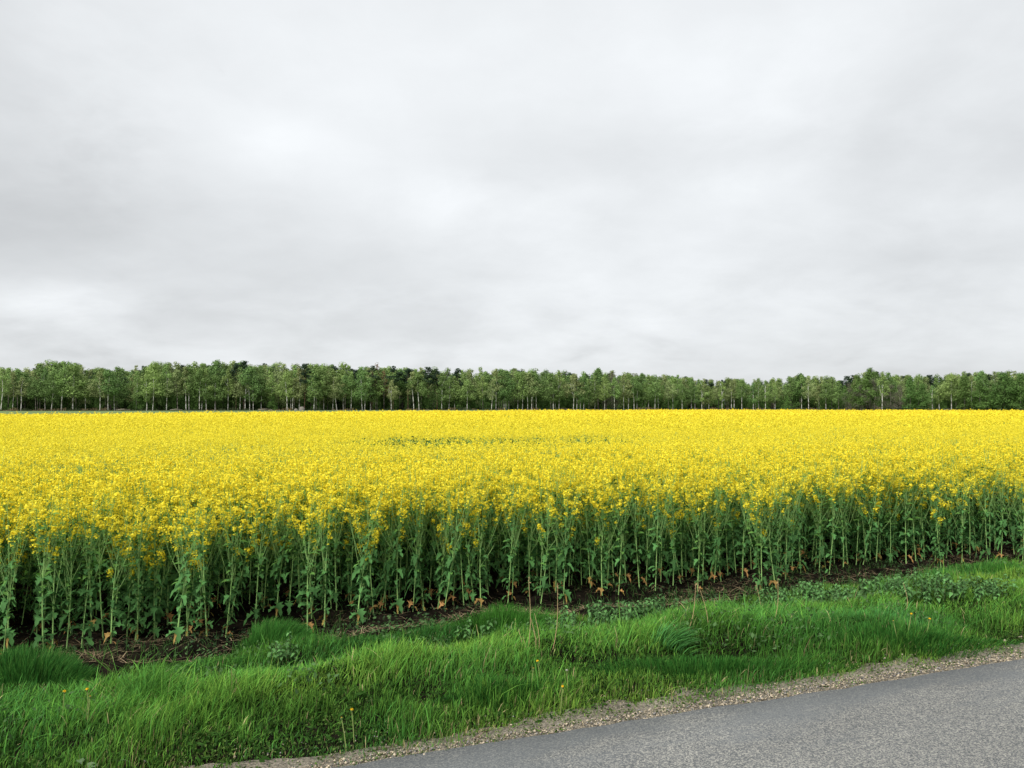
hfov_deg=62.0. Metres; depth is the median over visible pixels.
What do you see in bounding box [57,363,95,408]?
birch tree
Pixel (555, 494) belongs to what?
rapeseed plant
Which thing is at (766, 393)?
birch tree
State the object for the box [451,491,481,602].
rapeseed plant
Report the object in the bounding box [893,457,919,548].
rapeseed plant
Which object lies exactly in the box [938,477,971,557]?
rapeseed plant
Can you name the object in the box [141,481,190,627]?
rapeseed plant
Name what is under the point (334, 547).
rapeseed plant
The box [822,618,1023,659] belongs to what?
grass tussock
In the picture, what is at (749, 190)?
sky
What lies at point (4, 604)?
rapeseed plant
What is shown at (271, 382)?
birch tree
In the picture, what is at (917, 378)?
woodland tree
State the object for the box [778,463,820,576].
rapeseed plant
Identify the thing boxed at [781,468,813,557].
rapeseed plant
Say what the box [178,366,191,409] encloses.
birch tree
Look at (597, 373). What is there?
woodland tree
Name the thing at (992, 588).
nettle patch
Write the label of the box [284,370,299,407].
birch tree
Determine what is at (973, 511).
rapeseed plant
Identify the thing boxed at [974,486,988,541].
rapeseed plant
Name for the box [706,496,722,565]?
rapeseed plant
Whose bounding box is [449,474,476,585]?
rapeseed plant
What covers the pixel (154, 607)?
rapeseed plant
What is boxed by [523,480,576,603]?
rapeseed plant
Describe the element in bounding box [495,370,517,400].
birch tree
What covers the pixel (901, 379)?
woodland tree
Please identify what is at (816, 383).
woodland tree
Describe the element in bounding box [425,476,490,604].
rapeseed plant
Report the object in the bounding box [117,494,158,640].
rapeseed plant
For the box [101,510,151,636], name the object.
rapeseed plant
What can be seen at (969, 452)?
rapeseed plant
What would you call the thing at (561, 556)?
rapeseed plant
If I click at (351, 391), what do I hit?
birch tree
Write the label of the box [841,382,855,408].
bare tree
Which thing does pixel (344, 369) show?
woodland tree
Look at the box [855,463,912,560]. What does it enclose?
rapeseed plant
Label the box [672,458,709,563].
rapeseed plant
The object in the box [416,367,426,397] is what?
woodland tree
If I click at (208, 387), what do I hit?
birch tree
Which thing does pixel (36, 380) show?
woodland tree
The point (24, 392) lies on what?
birch tree
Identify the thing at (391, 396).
birch tree
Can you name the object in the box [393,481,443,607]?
rapeseed plant
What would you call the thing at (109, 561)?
rapeseed plant
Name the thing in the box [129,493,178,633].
rapeseed plant
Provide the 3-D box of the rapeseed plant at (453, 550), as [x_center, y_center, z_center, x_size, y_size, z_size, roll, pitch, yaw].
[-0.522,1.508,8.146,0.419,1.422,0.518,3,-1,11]
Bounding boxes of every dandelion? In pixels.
[62,690,65,715]
[87,695,91,728]
[340,717,346,748]
[350,708,354,741]
[560,685,563,713]
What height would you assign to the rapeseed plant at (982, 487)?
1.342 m
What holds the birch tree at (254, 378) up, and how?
on the ground at (240, 617)
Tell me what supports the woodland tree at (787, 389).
on the ground at (240, 617)
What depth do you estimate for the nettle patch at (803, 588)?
7.65 m
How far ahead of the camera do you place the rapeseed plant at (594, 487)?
9.16 m
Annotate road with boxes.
[334,659,1023,767]
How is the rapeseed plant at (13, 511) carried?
on the ground at (240, 617)
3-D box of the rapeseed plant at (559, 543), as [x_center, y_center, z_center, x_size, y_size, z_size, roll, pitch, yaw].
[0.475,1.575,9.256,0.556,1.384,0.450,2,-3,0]
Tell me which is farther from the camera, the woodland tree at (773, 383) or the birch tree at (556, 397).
the woodland tree at (773, 383)
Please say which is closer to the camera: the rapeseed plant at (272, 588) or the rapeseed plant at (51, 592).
the rapeseed plant at (51, 592)
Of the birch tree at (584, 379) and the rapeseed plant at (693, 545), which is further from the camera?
the birch tree at (584, 379)
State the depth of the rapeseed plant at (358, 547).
8.27 m
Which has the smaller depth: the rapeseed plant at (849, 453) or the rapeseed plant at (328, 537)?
the rapeseed plant at (328, 537)
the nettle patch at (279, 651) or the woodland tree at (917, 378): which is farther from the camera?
the woodland tree at (917, 378)
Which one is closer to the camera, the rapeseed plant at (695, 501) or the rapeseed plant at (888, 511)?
the rapeseed plant at (695, 501)
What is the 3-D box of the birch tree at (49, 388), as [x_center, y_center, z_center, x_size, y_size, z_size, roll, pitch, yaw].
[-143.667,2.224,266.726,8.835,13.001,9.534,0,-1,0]
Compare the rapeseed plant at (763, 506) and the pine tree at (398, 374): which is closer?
the rapeseed plant at (763, 506)
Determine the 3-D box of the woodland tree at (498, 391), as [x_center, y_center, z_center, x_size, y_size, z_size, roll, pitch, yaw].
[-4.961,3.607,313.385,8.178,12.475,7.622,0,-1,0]
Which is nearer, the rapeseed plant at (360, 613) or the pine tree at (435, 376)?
the rapeseed plant at (360, 613)
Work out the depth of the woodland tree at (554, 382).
317.24 m
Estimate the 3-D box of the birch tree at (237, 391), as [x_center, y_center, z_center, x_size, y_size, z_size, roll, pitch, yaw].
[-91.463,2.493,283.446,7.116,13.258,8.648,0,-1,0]
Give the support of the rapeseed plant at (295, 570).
on the ground at (240, 617)
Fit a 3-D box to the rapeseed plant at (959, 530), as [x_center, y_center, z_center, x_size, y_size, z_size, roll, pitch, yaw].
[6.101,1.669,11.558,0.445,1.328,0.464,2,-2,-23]
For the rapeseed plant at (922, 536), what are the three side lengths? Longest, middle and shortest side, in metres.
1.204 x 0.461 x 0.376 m
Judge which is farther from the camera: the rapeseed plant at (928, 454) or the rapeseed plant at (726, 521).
the rapeseed plant at (928, 454)
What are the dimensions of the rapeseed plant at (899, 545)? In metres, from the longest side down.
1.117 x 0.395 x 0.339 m
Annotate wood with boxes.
[0,359,1023,410]
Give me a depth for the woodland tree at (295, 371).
291.96 m
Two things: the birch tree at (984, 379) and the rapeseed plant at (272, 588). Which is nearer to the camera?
the rapeseed plant at (272, 588)
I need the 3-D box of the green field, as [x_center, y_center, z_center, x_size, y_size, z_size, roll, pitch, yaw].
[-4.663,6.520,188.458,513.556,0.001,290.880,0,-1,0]
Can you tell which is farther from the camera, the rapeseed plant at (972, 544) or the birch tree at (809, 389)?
the birch tree at (809, 389)
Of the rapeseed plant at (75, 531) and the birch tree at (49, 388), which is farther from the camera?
the birch tree at (49, 388)
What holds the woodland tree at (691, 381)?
on the ground at (240, 617)
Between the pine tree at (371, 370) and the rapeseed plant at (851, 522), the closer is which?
the rapeseed plant at (851, 522)
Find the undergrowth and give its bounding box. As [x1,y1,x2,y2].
[0,407,1022,410]
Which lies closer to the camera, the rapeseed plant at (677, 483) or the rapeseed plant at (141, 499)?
the rapeseed plant at (141, 499)
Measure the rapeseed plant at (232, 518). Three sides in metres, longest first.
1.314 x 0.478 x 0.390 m
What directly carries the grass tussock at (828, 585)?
on the ground at (240, 617)
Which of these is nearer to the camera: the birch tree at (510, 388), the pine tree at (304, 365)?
the pine tree at (304, 365)
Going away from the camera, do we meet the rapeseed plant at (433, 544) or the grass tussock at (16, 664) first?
the grass tussock at (16, 664)
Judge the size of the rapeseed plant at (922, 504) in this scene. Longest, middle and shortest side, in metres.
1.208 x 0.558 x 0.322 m
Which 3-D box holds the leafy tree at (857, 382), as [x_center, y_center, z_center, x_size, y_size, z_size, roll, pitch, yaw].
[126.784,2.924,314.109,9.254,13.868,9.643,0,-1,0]
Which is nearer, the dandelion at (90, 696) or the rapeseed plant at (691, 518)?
the dandelion at (90, 696)
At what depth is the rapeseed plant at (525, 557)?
9.30 m
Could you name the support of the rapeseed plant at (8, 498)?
on the ground at (240, 617)
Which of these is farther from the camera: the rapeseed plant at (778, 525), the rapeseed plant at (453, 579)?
the rapeseed plant at (778, 525)
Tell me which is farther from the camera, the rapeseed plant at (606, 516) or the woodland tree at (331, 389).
the woodland tree at (331, 389)
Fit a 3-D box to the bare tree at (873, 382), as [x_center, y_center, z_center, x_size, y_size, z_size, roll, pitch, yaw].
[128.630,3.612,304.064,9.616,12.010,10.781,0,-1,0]
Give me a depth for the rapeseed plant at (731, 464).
9.99 m
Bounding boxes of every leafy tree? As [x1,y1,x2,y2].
[25,363,55,407]
[67,363,84,409]
[223,363,245,409]
[789,373,815,408]
[845,373,866,408]
[853,367,884,409]
[901,377,920,409]
[913,383,929,409]
[952,375,979,409]
[964,379,998,409]
[985,371,1021,409]
[985,383,1004,409]
[1002,378,1021,409]
[1003,373,1023,409]
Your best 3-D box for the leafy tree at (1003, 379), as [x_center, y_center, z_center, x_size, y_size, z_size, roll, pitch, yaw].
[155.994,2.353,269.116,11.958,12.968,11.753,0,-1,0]
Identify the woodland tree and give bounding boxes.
[0,367,17,409]
[6,369,30,408]
[25,380,46,408]
[32,364,46,409]
[46,361,63,407]
[58,361,75,403]
[68,365,91,408]
[92,367,105,407]
[107,366,131,400]
[126,365,141,402]
[134,362,160,408]
[157,363,175,409]
[162,369,189,408]
[163,361,185,393]
[187,361,204,405]
[207,359,228,407]
[229,360,236,407]
[231,360,253,407]
[250,365,267,408]
[267,361,289,408]
[286,365,303,408]
[297,363,318,399]
[304,364,330,405]
[318,379,328,406]
[319,366,334,409]
[334,362,357,399]
[336,375,354,399]
[352,369,366,405]
[363,368,382,404]
[368,370,385,408]
[382,366,397,404]
[392,368,409,409]
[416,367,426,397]
[424,366,441,407]
[440,367,453,408]
[460,368,479,408]
[472,367,486,398]
[476,376,489,399]
[488,377,506,407]
[493,368,507,406]
[507,368,521,408]
[520,370,545,395]
[539,373,563,401]
[540,370,552,409]
[557,372,567,408]
[578,371,591,402]
[582,379,596,403]
[588,367,610,393]
[608,370,617,392]
[615,372,630,407]
[638,373,651,404]
[657,374,668,408]
[664,380,677,408]
[672,375,682,400]
[684,377,697,400]
[697,379,709,404]
[721,377,735,407]
[733,379,742,403]
[747,379,761,408]
[768,377,780,408]
[780,376,797,407]
[809,376,825,408]
[812,386,823,399]
[826,376,836,407]
[832,380,844,409]
[877,371,898,402]
[893,375,905,408]
[906,374,929,408]
[930,374,940,407]
[947,379,959,406]
[957,371,972,394]
[971,370,991,393]
[988,371,999,391]
[998,371,1017,407]
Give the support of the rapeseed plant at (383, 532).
on the ground at (240, 617)
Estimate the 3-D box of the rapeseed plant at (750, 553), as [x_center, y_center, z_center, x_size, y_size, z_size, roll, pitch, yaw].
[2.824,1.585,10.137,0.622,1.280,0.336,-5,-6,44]
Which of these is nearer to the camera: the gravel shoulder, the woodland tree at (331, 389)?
the gravel shoulder
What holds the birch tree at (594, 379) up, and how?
on the ground at (240, 617)
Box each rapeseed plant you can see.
[0,472,28,597]
[0,491,32,626]
[0,494,28,648]
[0,498,9,619]
[0,499,35,654]
[0,507,17,572]
[0,521,23,621]
[14,477,56,621]
[23,473,79,637]
[24,495,74,650]
[26,474,99,634]
[27,489,71,649]
[31,499,80,623]
[32,498,69,632]
[42,488,98,648]
[43,473,102,609]
[65,483,121,647]
[70,474,119,630]
[79,482,117,637]
[94,494,151,617]
[96,509,154,643]
[101,482,128,629]
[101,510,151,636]
[109,506,143,626]
[114,472,165,627]
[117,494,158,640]
[119,470,197,614]
[120,513,159,639]
[128,478,176,608]
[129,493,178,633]
[138,486,166,605]
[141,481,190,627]
[142,516,185,639]
[156,470,204,624]
[158,475,230,604]
[158,499,207,643]
[161,496,197,635]
[162,513,197,611]
[164,474,213,612]
[168,483,226,615]
[169,502,226,626]
[173,468,216,616]
[173,509,217,634]
[175,483,218,635]
[177,507,231,621]
[188,485,246,617]
[200,472,242,607]
[210,491,254,638]
[211,481,236,606]
[220,473,254,615]
[224,511,263,620]
[237,481,290,627]
[249,489,292,606]
[254,490,286,611]
[257,464,330,598]
[260,488,302,616]
[261,475,333,614]
[264,475,325,607]
[275,478,310,602]
[281,494,324,618]
[284,473,345,604]
[284,474,319,601]
[293,459,334,607]
[296,498,340,629]
[301,471,334,590]
[306,487,347,607]
[307,484,344,626]
[310,466,356,609]
[312,483,349,608]
[323,474,361,591]
[323,479,363,590]
[326,470,371,603]
[332,483,358,601]
[338,481,374,594]
[340,487,371,606]
[343,470,400,593]
[344,480,388,624]
[351,490,385,614]
[352,484,373,588]
[353,490,390,606]
[354,472,399,594]
[355,471,408,606]
[361,477,395,584]
[363,483,396,601]
[370,479,409,613]
[371,483,416,609]
[376,483,404,598]
[384,483,429,600]
[392,471,431,610]
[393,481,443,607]
[396,465,439,611]
[412,474,435,590]
[412,503,440,587]
[414,486,458,608]
[419,470,465,597]
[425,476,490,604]
[427,472,471,589]
[429,462,479,604]
[431,490,462,592]
[436,465,464,580]
[436,469,480,608]
[436,499,456,583]
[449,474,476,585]
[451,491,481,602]
[456,459,493,599]
[462,465,496,585]
[465,474,501,592]
[466,461,501,594]
[466,483,520,606]
[480,455,518,588]
[484,482,516,581]
[494,477,524,587]
[496,480,531,599]
[499,476,533,602]
[501,474,529,585]
[502,479,534,587]
[510,474,554,596]
[518,487,538,581]
[519,470,548,590]
[520,469,550,577]
[522,461,554,595]
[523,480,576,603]
[530,474,555,579]
[532,467,579,590]
[532,490,560,584]
[534,458,581,592]
[543,476,567,582]
[543,483,586,603]
[548,470,580,588]
[554,478,601,584]
[555,464,604,587]
[556,463,587,585]
[558,459,590,584]
[576,469,602,583]
[577,469,614,584]
[583,471,608,582]
[586,476,623,588]
[588,473,615,571]
[590,457,628,578]
[591,467,618,571]
[592,491,638,595]
[598,470,635,573]
[600,460,633,582]
[602,471,636,594]
[605,480,647,580]
[614,467,647,582]
[622,464,658,587]
[636,480,670,582]
[639,452,680,583]
[642,478,666,570]
[643,465,679,590]
[647,469,696,584]
[651,467,679,575]
[652,488,683,582]
[656,463,695,572]
[657,459,690,560]
[657,473,680,568]
[661,469,702,576]
[662,472,691,578]
[670,465,719,574]
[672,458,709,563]
[672,467,721,572]
[676,461,724,569]
[677,481,713,591]
[680,468,725,574]
[683,477,733,584]
[686,466,708,568]
[687,473,703,572]
[691,456,736,570]
[694,467,738,582]
[695,466,724,570]
[695,466,735,577]
[699,469,728,580]
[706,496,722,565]
[709,455,754,572]
[710,480,738,571]
[711,450,743,556]
[714,466,745,574]
[724,466,751,569]
[725,464,776,569]
[735,464,774,576]
[736,478,788,590]
[736,479,768,588]
[739,453,773,560]
[742,476,784,566]
[744,454,772,559]
[747,456,779,549]
[749,481,804,588]
[750,461,777,564]
[754,471,791,570]
[762,466,791,568]
[763,470,792,566]
[764,469,797,585]
[767,459,812,579]
[771,457,803,556]
[773,477,811,571]
[774,464,814,566]
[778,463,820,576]
[780,461,807,558]
[781,465,812,572]
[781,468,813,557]
[785,455,841,554]
[790,443,822,558]
[790,455,843,572]
[802,469,839,568]
[804,458,827,560]
[807,476,826,559]
[808,463,843,565]
[817,449,847,554]
[820,461,845,562]
[820,470,835,558]
[824,461,860,574]
[824,468,856,566]
[825,470,854,563]
[828,465,855,559]
[832,467,863,563]
[836,464,864,561]
[838,446,871,551]
[839,453,883,561]
[840,476,856,550]
[843,446,888,560]
[843,465,866,552]
[845,454,875,564]
[850,458,870,554]
[852,460,885,559]
[853,464,874,551]
[853,476,877,559]
[855,462,892,559]
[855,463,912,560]
[856,479,885,564]
[858,440,893,553]
[866,458,900,547]
[869,454,901,558]
[869,462,917,562]
[870,459,898,552]
[871,472,894,554]
[874,468,902,551]
[880,471,911,562]
[884,445,924,542]
[884,475,903,552]
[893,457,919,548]
[894,462,931,562]
[895,460,932,555]
[897,450,919,550]
[900,462,934,560]
[904,469,942,559]
[908,463,955,560]
[910,445,959,550]
[914,463,944,553]
[914,469,934,547]
[915,450,952,547]
[916,465,934,547]
[919,472,954,565]
[938,454,961,543]
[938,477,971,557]
[939,460,960,549]
[940,469,977,562]
[941,457,978,547]
[947,458,986,552]
[947,473,980,547]
[948,453,977,553]
[949,449,986,547]
[956,459,987,553]
[961,459,1005,560]
[964,473,979,541]
[970,470,996,549]
[972,453,1001,536]
[973,469,997,547]
[974,449,1007,540]
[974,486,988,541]
[978,444,1012,547]
[978,455,1023,558]
[979,458,1010,551]
[982,463,1014,546]
[985,475,1013,536]
[991,458,1020,539]
[994,460,1023,553]
[997,452,1022,529]
[997,465,1022,541]
[998,465,1023,560]
[1002,484,1019,537]
[1007,471,1023,547]
[1009,464,1022,538]
[1012,459,1023,501]
[1012,464,1023,541]
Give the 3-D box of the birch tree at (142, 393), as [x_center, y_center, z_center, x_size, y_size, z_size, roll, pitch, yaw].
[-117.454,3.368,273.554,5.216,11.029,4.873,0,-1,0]
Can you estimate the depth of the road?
4.21 m
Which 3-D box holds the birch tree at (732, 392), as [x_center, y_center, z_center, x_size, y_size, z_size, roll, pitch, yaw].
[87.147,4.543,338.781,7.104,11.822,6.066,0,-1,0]
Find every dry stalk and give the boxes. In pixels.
[528,577,530,640]
[553,583,558,648]
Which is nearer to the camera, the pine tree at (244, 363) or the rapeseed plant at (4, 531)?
the rapeseed plant at (4, 531)
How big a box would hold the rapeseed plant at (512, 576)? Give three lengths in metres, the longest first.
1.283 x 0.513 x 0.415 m
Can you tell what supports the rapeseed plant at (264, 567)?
on the ground at (240, 617)
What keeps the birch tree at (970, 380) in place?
on the ground at (240, 617)
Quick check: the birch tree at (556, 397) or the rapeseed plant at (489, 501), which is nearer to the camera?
the rapeseed plant at (489, 501)
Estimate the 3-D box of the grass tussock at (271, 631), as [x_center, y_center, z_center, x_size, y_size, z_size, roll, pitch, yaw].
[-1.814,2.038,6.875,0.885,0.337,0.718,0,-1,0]
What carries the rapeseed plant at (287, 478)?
on the ground at (240, 617)
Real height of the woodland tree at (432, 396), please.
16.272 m
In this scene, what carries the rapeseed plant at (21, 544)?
on the ground at (240, 617)
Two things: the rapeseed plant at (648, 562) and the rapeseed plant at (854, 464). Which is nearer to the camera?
the rapeseed plant at (648, 562)
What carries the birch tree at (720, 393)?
on the ground at (240, 617)
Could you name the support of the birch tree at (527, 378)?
on the ground at (240, 617)
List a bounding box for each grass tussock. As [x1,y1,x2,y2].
[0,641,99,688]
[232,614,336,653]
[426,672,579,713]
[449,601,560,636]
[589,649,866,683]
[652,619,704,657]
[776,582,851,595]
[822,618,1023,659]
[971,560,1023,574]
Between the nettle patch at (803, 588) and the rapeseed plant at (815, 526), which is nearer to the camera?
the nettle patch at (803, 588)
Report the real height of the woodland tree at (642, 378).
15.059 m
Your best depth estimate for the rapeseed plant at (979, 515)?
11.79 m
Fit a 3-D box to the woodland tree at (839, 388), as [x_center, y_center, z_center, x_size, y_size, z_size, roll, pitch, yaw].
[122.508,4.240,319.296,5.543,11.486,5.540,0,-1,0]
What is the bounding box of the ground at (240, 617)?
[0,407,1023,767]
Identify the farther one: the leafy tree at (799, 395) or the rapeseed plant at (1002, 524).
the leafy tree at (799, 395)
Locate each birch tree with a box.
[0,367,11,409]
[1,370,21,406]
[14,377,29,408]
[36,370,65,408]
[37,367,56,410]
[52,361,71,409]
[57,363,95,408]
[78,376,91,408]
[85,373,110,410]
[92,369,123,408]
[109,380,123,410]
[127,370,145,405]
[138,378,154,410]
[140,361,169,410]
[156,364,173,409]
[177,364,198,392]
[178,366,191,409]
[189,362,213,409]
[190,368,209,408]
[198,368,214,409]
[204,375,227,410]
[220,368,235,409]
[228,372,246,403]
[237,365,263,409]
[237,376,251,408]
[241,367,259,408]
[248,377,272,408]
[264,374,276,406]
[274,370,296,409]
[281,379,304,407]
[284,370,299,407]
[294,368,306,407]
[307,369,323,408]
[308,366,332,409]
[326,369,340,409]
[327,377,344,409]
[338,382,348,408]
[346,374,358,403]
[351,367,375,409]
[357,378,370,409]
[366,380,378,409]
[386,380,401,408]
[406,371,418,409]
[406,372,429,405]
[435,373,447,408]
[443,377,457,408]
[445,376,461,406]
[453,379,475,405]
[483,380,496,408]
[488,368,503,394]
[495,370,509,401]
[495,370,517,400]
[508,371,528,408]
[514,372,543,408]
[516,371,529,408]
[527,377,536,409]
[529,372,545,408]
[547,379,565,407]
[548,381,556,407]
[551,370,565,408]
[563,373,585,408]
[569,380,582,397]
[572,379,591,408]
[577,374,589,409]
[591,376,600,400]
[597,376,612,409]
[607,377,622,409]
[614,374,634,409]
[621,380,633,408]
[625,376,642,398]
[627,376,644,402]
[639,374,654,406]
[640,383,650,403]
[644,374,662,399]
[654,379,664,407]
[667,383,677,399]
[675,384,688,408]
[685,384,694,407]
[689,387,700,404]
[695,380,709,409]
[703,386,716,408]
[717,381,726,400]
[723,381,737,407]
[730,379,737,407]
[733,379,750,408]
[747,383,758,408]
[753,377,763,408]
[761,380,770,409]
[769,385,780,402]
[794,374,807,407]
[801,376,817,408]
[816,383,835,404]
[876,371,890,407]
[926,385,937,408]
[930,385,943,409]
[932,373,961,408]
[967,375,975,407]
[977,373,991,409]
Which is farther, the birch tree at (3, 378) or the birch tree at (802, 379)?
the birch tree at (802, 379)
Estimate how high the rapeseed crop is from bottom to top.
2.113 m
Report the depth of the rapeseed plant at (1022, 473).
11.90 m
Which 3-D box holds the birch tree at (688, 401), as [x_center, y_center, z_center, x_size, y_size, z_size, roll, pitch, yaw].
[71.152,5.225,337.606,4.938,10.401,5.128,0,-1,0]
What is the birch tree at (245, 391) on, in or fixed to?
on the ground at (240, 617)
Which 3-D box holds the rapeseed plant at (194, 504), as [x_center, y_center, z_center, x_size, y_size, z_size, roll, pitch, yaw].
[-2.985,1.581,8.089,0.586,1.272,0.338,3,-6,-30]
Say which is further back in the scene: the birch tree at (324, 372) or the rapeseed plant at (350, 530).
the birch tree at (324, 372)
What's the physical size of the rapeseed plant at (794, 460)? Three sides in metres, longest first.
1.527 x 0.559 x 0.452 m
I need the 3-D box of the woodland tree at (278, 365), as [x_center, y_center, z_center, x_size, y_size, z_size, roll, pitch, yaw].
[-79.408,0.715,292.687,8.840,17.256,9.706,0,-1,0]
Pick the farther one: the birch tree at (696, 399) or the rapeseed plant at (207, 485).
the birch tree at (696, 399)
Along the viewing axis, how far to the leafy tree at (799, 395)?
339.51 m
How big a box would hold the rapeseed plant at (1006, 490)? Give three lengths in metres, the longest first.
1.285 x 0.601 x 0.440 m
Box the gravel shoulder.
[184,643,1023,767]
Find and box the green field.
[0,410,873,413]
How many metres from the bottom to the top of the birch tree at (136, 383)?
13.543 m
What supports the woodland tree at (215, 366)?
on the ground at (240, 617)
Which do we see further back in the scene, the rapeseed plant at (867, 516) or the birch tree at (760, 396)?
the birch tree at (760, 396)
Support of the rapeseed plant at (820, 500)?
on the ground at (240, 617)
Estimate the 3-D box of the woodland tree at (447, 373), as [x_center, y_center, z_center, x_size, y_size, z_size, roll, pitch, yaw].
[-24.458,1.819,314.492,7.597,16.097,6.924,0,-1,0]
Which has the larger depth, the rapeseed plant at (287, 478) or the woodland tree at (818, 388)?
the woodland tree at (818, 388)
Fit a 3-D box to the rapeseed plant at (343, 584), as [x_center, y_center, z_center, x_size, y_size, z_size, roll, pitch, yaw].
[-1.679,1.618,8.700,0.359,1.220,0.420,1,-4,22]
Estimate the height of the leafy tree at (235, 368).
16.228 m
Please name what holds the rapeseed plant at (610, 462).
on the ground at (240, 617)
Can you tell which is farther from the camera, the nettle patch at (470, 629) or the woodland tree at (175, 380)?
the woodland tree at (175, 380)
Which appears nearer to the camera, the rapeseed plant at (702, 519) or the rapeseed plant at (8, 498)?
the rapeseed plant at (8, 498)
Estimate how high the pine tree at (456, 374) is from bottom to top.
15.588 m
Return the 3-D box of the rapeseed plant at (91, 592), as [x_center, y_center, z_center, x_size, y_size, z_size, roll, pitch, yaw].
[-3.477,1.496,6.990,0.454,1.357,0.474,4,-6,-18]
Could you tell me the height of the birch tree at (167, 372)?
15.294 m
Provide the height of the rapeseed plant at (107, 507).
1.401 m
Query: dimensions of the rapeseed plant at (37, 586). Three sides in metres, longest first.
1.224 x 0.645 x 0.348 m
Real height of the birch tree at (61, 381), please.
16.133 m
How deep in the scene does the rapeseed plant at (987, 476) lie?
11.01 m
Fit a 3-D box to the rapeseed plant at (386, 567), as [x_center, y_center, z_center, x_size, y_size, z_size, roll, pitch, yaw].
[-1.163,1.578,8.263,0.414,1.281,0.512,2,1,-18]
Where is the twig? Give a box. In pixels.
[472,722,489,739]
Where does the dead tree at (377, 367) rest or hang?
on the ground at (240, 617)
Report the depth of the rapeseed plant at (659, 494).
8.98 m
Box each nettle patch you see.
[267,632,298,665]
[454,618,512,639]
[546,594,678,630]
[754,581,847,606]
[835,567,1018,605]
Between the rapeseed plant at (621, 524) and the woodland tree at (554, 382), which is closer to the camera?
the rapeseed plant at (621, 524)
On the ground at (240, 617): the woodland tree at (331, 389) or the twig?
the woodland tree at (331, 389)
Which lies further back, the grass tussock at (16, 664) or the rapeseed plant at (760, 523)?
the rapeseed plant at (760, 523)
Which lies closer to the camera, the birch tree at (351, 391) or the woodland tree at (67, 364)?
the woodland tree at (67, 364)
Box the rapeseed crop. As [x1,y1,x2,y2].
[0,408,1023,624]
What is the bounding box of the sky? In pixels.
[0,0,1023,392]
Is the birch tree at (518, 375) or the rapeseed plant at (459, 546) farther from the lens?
the birch tree at (518, 375)
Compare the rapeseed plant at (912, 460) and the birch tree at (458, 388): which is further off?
the birch tree at (458, 388)
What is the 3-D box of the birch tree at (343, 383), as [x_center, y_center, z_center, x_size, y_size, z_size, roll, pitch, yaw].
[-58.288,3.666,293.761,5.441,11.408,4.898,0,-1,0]
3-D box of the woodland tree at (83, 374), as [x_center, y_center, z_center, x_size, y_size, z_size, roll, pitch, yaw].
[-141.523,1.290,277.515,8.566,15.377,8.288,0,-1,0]
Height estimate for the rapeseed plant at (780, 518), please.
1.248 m
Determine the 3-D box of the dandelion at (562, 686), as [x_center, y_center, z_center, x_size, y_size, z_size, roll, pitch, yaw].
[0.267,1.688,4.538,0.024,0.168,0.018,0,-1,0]
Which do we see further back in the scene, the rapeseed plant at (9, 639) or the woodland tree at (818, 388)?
the woodland tree at (818, 388)
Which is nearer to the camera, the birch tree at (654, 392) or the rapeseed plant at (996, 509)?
the rapeseed plant at (996, 509)
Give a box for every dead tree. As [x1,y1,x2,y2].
[375,362,381,395]
[381,370,388,396]
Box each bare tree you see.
[602,371,622,407]
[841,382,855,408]
[851,384,868,408]
[860,378,885,408]
[883,384,902,408]
[891,385,909,409]
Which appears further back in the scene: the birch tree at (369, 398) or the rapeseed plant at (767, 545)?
the birch tree at (369, 398)
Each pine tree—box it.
[234,360,252,408]
[299,363,315,407]
[367,366,381,383]
[385,366,402,384]
[401,368,419,390]
[421,366,434,392]
[429,369,439,385]
[447,368,463,387]
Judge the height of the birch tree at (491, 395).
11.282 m
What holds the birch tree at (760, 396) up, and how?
on the ground at (240, 617)
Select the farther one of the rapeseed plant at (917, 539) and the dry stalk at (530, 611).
the rapeseed plant at (917, 539)
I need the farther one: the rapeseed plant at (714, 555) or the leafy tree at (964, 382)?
the leafy tree at (964, 382)
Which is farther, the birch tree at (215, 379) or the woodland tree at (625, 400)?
the woodland tree at (625, 400)
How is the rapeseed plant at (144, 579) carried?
on the ground at (240, 617)
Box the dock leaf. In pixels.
[86,762,97,767]
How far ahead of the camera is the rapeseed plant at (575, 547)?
9.40 m
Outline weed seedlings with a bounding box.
[0,537,1022,662]
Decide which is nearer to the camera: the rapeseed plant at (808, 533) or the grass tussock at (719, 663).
the grass tussock at (719, 663)
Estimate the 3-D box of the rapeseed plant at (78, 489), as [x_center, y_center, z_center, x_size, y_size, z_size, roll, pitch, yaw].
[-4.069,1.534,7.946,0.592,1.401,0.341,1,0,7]
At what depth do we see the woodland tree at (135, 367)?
283.72 m
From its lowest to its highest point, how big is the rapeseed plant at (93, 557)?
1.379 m
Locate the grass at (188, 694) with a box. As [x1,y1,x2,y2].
[0,551,1023,767]
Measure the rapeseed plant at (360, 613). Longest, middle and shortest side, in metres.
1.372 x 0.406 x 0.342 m
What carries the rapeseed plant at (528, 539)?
on the ground at (240, 617)
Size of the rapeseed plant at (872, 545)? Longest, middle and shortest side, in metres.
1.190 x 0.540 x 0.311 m
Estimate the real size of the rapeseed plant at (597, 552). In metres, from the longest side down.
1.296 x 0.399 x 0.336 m
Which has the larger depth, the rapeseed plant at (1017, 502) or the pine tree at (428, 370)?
the pine tree at (428, 370)
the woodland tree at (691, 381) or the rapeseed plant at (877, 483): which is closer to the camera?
the rapeseed plant at (877, 483)
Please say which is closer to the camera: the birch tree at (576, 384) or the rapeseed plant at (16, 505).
the rapeseed plant at (16, 505)
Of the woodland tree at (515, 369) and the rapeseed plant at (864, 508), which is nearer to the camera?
the rapeseed plant at (864, 508)
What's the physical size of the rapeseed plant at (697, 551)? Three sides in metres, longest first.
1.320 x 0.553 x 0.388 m

